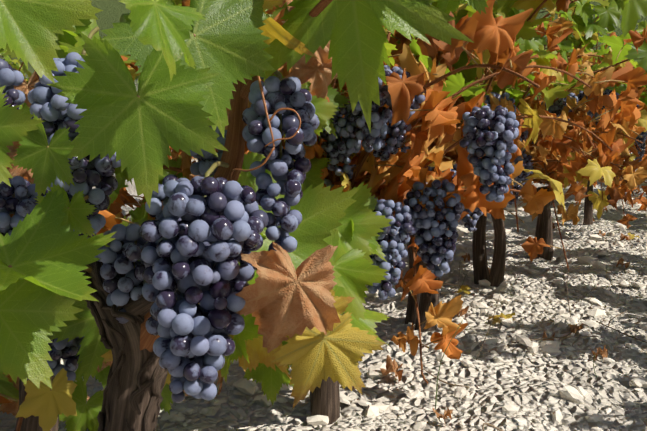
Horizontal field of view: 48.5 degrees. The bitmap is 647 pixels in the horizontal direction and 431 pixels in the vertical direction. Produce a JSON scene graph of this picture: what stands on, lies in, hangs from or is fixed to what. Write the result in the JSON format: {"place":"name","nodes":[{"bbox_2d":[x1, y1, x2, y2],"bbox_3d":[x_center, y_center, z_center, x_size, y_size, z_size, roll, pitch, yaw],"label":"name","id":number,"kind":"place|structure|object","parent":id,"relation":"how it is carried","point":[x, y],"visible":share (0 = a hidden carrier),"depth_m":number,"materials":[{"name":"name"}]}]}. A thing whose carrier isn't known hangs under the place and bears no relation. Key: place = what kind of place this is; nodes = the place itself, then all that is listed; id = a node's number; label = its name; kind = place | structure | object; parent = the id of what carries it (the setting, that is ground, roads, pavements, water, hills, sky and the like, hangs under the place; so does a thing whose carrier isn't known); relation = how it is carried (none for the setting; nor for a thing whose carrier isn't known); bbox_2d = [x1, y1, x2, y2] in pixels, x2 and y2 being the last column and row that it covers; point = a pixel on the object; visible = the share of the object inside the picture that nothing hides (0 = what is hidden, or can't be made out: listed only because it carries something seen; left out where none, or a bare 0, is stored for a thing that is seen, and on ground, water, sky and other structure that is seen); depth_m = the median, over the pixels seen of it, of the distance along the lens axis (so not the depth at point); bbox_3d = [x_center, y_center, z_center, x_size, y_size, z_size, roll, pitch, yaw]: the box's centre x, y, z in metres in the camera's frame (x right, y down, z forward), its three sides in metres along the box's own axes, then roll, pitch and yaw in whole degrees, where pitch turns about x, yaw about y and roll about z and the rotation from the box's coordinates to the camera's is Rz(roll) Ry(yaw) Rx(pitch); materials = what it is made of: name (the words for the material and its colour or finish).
{"place":"outdoors","nodes":[
{"label":"outdoors","id":0,"kind":"place"},
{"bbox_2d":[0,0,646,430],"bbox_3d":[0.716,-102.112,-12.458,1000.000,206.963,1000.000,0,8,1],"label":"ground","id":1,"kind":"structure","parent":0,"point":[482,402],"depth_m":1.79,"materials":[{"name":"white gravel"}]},
{"bbox_2d":[0,0,488,430],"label":"vine","id":2,"kind":"object","parent":1,"relation":"on","point":[186,87],"depth_m":0.63,"materials":[{"name":"green plant"}]},
{"bbox_2d":[0,52,318,402],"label":"grape bunches","id":3,"kind":"object","parent":2,"relation":"hanging from","point":[221,226],"visible":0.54,"depth_m":0.64,"materials":[{"name":"blue food"}]},
{"bbox_2d":[0,0,646,430],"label":"vines","id":4,"kind":"object","parent":1,"relation":"on","point":[496,30],"depth_m":1.63,"materials":[{"name":"orange plant"}]},
{"bbox_2d":[232,65,620,300],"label":"grape bunches","id":5,"kind":"object","parent":4,"relation":"hanging from","point":[480,139],"visible":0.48,"depth_m":1.23,"materials":[{"name":"blue food"}]},
{"bbox_2d":[0,4,646,228],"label":"vine rows","id":6,"kind":"object","parent":1,"relation":"on","point":[626,219],"depth_m":3.85,"materials":[{"name":"plant"}]},
{"bbox_2d":[23,104,646,161],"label":"vine grapes","id":7,"kind":"object","parent":6,"relation":"hanging from","point":[641,139],"depth_m":3.64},
{"bbox_2d":[87,186,639,426],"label":"fallen leaves","id":8,"kind":"object","parent":1,"relation":"on","point":[391,366],"visible":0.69,"depth_m":2.01,"materials":[{"name":"orange plant"}]},
{"bbox_2d":[343,231,646,430],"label":"twigs","id":9,"kind":"object","parent":1,"relation":"on","point":[437,378],"visible":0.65,"depth_m":1.77,"materials":[{"name":"brown wood"}]}
]}

